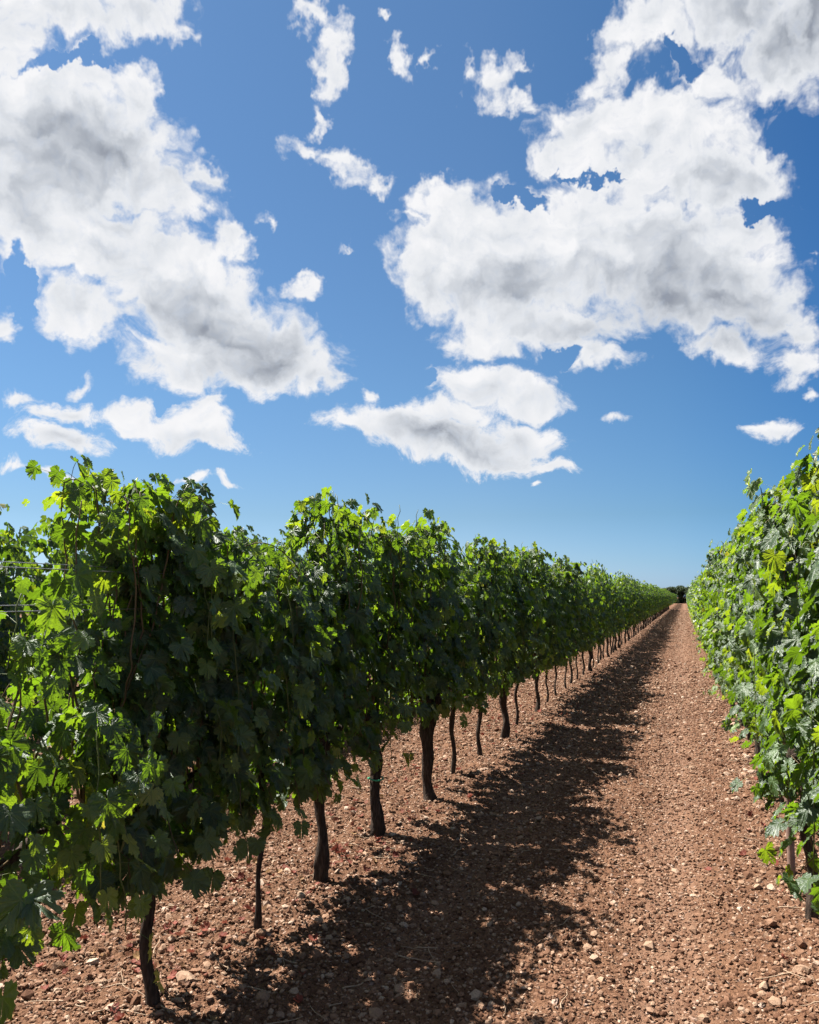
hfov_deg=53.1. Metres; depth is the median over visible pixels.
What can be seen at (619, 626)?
grape vine
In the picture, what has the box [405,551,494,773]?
grape vine
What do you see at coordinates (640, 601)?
grape vine
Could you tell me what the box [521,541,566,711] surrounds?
grape vine
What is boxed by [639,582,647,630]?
grape vine
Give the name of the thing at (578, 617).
grape vine
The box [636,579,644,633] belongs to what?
grape vine
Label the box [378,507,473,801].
grape vine
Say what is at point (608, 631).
grape vine
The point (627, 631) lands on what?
grape vine
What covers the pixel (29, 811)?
grape vine
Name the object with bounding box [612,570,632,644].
grape vine
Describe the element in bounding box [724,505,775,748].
grape vine
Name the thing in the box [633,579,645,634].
grape vine
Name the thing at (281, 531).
grape vine
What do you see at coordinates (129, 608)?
trellis wire
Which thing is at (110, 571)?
trellis wire
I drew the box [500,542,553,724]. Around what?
grape vine
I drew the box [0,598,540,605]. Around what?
trellis wire
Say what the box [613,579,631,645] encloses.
grape vine
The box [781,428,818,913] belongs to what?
grape vine
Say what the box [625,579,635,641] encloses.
grape vine
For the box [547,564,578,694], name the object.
grape vine
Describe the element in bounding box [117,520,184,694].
grape vine
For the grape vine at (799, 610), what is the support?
on the ground
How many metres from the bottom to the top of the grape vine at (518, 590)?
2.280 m
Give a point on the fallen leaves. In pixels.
(221, 935)
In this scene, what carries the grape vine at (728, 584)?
on the ground
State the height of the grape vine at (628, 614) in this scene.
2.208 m
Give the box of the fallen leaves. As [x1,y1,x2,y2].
[7,691,818,1020]
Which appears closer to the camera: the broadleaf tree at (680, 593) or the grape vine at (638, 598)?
the grape vine at (638, 598)
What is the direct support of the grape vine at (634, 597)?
on the ground
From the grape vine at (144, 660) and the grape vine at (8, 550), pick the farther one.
the grape vine at (8, 550)
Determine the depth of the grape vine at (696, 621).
22.62 m
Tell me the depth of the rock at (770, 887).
4.36 m
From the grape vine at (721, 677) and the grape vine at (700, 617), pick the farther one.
the grape vine at (700, 617)
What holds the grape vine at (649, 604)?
on the ground
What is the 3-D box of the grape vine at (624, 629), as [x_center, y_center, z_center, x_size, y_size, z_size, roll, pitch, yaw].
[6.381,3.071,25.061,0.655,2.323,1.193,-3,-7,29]
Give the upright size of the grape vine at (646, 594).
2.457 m
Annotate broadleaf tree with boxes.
[665,586,677,602]
[676,585,686,602]
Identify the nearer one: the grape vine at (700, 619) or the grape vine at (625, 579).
the grape vine at (700, 619)
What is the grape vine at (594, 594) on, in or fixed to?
on the ground
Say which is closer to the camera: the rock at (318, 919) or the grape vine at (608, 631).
the rock at (318, 919)
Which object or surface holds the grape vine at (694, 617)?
on the ground
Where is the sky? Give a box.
[0,0,818,596]
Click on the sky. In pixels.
(545, 272)
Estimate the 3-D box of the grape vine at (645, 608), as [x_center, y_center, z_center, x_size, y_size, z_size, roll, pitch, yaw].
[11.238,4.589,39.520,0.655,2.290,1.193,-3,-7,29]
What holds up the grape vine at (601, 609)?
on the ground
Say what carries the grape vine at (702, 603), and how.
on the ground
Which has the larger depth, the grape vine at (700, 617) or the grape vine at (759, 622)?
the grape vine at (700, 617)
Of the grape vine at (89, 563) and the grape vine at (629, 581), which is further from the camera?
the grape vine at (629, 581)
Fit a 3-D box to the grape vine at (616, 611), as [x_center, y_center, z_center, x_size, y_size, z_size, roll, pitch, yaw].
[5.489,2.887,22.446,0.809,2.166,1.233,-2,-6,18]
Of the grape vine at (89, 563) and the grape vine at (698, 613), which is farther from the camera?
the grape vine at (698, 613)
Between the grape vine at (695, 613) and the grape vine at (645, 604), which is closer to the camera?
the grape vine at (695, 613)
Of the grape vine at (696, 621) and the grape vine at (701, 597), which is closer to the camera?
the grape vine at (701, 597)
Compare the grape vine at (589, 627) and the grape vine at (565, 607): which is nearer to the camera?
the grape vine at (565, 607)
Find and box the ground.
[0,603,818,1023]
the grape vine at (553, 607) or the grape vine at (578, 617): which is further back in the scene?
the grape vine at (578, 617)
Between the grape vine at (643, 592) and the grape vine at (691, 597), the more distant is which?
the grape vine at (643, 592)
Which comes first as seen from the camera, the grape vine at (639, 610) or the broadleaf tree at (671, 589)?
the grape vine at (639, 610)
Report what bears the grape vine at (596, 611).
on the ground
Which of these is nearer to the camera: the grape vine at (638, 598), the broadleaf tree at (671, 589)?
the grape vine at (638, 598)
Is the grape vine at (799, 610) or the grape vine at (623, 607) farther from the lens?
the grape vine at (623, 607)
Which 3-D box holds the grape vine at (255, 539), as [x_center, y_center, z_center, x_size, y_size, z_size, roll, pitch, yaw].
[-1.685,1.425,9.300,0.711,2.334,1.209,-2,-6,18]
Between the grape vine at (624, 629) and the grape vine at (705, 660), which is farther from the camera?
the grape vine at (624, 629)
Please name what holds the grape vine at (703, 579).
on the ground
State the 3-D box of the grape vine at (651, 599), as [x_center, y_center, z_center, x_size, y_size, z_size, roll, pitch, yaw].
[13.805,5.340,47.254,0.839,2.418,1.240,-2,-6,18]
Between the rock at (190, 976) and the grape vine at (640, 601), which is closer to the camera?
the rock at (190, 976)
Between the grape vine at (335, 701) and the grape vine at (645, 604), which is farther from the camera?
the grape vine at (645, 604)
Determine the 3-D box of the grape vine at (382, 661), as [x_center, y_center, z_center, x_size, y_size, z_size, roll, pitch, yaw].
[-0.258,1.083,5.515,0.882,2.256,1.376,-2,-6,18]
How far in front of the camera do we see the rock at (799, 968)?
3.37 m
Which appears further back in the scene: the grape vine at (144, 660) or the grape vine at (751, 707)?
the grape vine at (751, 707)
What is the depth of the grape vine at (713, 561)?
11.40 m
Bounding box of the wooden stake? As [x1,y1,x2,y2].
[782,733,795,874]
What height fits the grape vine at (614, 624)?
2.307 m
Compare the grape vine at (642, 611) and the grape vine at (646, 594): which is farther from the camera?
the grape vine at (646, 594)
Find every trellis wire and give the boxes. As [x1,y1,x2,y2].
[0,561,340,579]
[0,566,467,587]
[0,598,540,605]
[0,603,388,611]
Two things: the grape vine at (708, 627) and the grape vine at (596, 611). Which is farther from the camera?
the grape vine at (596, 611)
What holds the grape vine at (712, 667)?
on the ground
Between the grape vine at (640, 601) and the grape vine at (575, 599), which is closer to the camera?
the grape vine at (575, 599)
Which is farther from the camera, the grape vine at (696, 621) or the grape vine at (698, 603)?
the grape vine at (696, 621)
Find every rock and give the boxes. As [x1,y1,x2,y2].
[176,971,196,986]
[313,916,322,922]
[767,883,775,890]
[792,964,811,974]
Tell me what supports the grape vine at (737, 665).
on the ground
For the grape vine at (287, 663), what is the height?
1.933 m
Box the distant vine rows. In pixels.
[1,548,687,677]
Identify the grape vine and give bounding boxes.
[0,497,97,738]
[0,593,184,1023]
[14,455,282,1005]
[29,540,155,709]
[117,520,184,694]
[170,531,361,929]
[248,534,285,560]
[262,486,413,881]
[272,526,307,562]
[328,504,445,835]
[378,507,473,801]
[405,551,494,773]
[457,533,522,755]
[488,538,541,738]
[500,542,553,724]
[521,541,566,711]
[540,566,574,701]
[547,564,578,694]
[551,555,590,687]
[569,575,592,683]
[575,573,598,678]
[581,577,602,674]
[584,564,607,670]
[585,560,615,663]
[586,572,608,666]
[597,567,612,660]
[599,572,619,658]
[604,574,617,656]
[609,587,624,654]
[610,573,627,650]
[611,585,627,652]
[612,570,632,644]
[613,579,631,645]
[614,575,630,647]
[624,585,637,643]
[625,572,640,636]
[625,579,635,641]
[626,576,638,640]
[630,578,644,635]
[630,582,640,637]
[632,583,641,636]
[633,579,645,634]
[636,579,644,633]
[637,589,647,632]
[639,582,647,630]
[640,583,648,629]
[641,580,650,628]
[642,589,650,628]
[644,587,651,627]
[647,588,654,625]
[648,585,655,623]
[690,577,697,627]
[691,580,701,634]
[693,586,702,638]
[694,569,702,633]
[694,575,704,644]
[695,564,707,653]
[695,572,705,642]
[695,574,704,645]
[697,567,710,647]
[698,564,712,652]
[699,569,714,651]
[699,577,716,671]
[700,546,729,699]
[700,582,715,671]
[702,549,742,725]
[703,539,734,706]
[703,559,738,713]
[705,540,752,739]
[714,527,763,773]
[716,541,759,754]
[718,522,773,796]
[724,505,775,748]
[727,463,818,920]
[739,480,817,857]
[752,445,818,886]
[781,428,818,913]
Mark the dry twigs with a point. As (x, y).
(123, 984)
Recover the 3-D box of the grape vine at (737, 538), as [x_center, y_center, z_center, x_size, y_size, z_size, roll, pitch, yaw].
[2.788,1.129,6.317,0.750,2.234,1.248,-2,-6,18]
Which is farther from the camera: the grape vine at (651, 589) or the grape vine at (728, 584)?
the grape vine at (651, 589)
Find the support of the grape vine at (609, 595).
on the ground
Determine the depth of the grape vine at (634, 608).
30.99 m
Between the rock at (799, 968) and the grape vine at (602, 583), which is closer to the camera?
the rock at (799, 968)
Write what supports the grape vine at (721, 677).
on the ground
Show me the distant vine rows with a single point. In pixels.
(24, 599)
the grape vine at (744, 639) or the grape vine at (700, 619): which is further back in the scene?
the grape vine at (700, 619)
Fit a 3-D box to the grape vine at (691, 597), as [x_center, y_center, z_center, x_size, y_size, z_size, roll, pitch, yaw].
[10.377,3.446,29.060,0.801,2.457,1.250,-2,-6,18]
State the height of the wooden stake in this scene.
1.760 m
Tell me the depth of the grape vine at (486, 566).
8.16 m
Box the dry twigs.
[28,714,818,1023]
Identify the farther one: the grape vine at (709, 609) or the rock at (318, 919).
the grape vine at (709, 609)
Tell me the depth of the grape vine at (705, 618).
14.64 m

